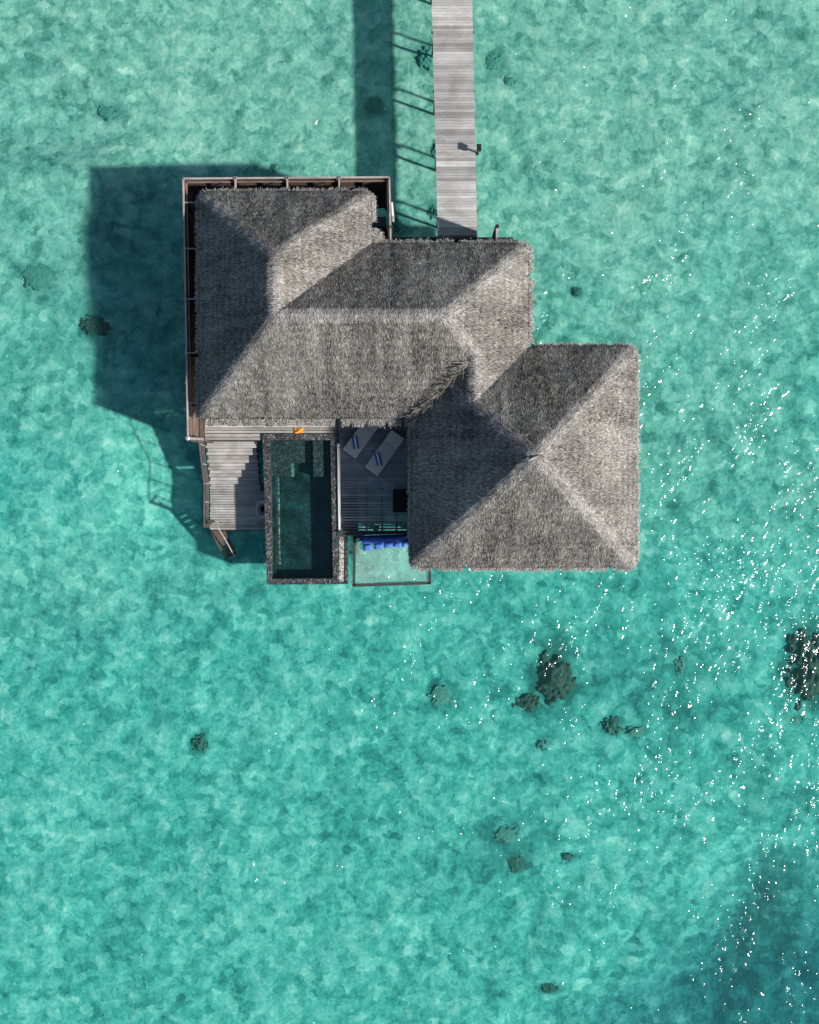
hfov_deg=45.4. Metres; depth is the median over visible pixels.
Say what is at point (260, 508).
stone basin
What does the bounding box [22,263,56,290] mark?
coral head
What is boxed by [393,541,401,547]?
cushion
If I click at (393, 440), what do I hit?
sun lounger
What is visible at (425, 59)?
coral head
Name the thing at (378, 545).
cushion
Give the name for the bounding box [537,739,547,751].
coral head
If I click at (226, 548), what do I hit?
sea stairs
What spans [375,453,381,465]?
rolled towel
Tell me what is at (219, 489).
landing deck
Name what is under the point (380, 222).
bath plinth
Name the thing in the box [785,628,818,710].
coral head
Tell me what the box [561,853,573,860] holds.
coral head
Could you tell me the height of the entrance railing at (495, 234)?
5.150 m
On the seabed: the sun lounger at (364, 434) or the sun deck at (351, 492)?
the sun deck at (351, 492)
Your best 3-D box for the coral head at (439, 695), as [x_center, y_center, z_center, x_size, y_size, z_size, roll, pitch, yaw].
[1.441,8.727,46.489,1.277,0.335,1.086,0,90,0]
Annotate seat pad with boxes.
[360,540,409,544]
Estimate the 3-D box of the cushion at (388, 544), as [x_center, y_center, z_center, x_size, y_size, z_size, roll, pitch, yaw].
[-0.933,1.459,43.648,0.430,0.197,0.300,-5,97,0]
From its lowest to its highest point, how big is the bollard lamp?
0.870 m
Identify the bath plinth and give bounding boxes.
[372,217,385,229]
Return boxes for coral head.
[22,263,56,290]
[80,315,110,335]
[98,106,121,120]
[191,733,208,751]
[270,163,279,170]
[365,97,381,112]
[393,217,405,234]
[417,46,432,70]
[427,685,451,706]
[428,205,436,218]
[485,51,501,69]
[494,825,518,842]
[503,77,515,84]
[508,855,524,872]
[512,693,539,712]
[536,650,577,705]
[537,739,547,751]
[541,983,557,993]
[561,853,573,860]
[572,287,580,296]
[599,716,623,736]
[626,726,646,737]
[674,656,686,672]
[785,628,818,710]
[790,715,802,724]
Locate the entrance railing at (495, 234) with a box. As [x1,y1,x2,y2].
[491,224,498,241]
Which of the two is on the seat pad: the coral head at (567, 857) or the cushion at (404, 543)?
the cushion at (404, 543)
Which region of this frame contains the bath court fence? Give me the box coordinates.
[182,176,392,443]
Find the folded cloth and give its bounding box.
[294,428,303,433]
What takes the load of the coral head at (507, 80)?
on the seabed
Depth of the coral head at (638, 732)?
46.34 m
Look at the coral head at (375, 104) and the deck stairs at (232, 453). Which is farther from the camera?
the coral head at (375, 104)
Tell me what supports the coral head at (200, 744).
on the seabed
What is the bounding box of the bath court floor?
[195,196,389,438]
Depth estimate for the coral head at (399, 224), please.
46.35 m
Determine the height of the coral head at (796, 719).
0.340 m
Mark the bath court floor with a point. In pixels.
(381, 201)
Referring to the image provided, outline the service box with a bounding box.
[391,202,393,221]
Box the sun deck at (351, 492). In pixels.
[205,417,409,535]
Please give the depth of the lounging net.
43.77 m
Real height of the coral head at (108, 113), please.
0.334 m
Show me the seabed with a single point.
(308, 834)
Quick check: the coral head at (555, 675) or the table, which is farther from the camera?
the coral head at (555, 675)
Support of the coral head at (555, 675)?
on the seabed
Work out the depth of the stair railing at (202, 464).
43.58 m
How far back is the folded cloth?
43.43 m
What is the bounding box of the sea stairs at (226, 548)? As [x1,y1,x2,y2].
[203,519,236,559]
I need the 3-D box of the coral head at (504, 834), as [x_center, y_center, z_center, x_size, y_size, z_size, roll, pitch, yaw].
[4.593,15.226,46.426,1.274,0.334,0.942,0,90,0]
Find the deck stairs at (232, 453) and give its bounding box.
[206,442,260,485]
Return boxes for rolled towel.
[352,436,358,448]
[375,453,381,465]
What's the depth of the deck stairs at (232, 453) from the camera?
43.97 m
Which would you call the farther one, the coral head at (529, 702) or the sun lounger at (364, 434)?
the coral head at (529, 702)
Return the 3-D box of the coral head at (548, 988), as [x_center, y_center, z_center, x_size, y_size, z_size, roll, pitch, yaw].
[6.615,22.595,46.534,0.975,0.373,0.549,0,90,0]
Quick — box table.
[393,489,408,511]
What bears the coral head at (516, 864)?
on the seabed
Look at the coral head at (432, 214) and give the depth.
46.33 m
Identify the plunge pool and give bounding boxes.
[262,434,339,584]
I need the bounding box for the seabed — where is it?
[0,0,818,1023]
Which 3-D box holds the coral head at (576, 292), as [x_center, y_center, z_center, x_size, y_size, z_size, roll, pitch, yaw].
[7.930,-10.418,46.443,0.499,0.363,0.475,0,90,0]
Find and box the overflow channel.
[337,444,348,583]
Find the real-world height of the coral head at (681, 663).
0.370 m
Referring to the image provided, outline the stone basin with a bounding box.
[256,500,264,517]
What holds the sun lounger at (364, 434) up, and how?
on the sun deck at (351, 492)
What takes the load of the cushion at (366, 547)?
on the lounging net
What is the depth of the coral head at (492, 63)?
46.40 m
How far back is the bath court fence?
41.86 m
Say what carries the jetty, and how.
on the seabed
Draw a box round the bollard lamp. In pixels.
[475,144,480,155]
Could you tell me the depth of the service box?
43.10 m
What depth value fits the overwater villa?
39.61 m
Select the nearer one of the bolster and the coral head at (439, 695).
the bolster
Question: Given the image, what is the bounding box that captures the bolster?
[358,535,407,540]
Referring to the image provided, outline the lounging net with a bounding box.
[352,534,430,586]
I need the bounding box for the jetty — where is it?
[430,0,477,236]
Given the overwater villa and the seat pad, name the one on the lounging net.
the seat pad
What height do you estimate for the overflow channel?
0.580 m
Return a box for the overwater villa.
[193,186,641,572]
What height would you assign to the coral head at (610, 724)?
0.439 m
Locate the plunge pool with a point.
(301, 502)
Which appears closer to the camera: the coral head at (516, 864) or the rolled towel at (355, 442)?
the rolled towel at (355, 442)
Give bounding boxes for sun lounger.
[343,422,378,458]
[365,430,403,475]
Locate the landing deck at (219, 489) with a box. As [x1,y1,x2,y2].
[210,484,264,530]
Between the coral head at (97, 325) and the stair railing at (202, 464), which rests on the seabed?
the coral head at (97, 325)
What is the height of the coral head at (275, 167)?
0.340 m
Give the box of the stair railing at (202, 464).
[198,441,209,524]
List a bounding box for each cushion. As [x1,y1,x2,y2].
[363,544,372,550]
[374,543,383,549]
[384,542,392,547]
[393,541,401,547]
[402,541,409,546]

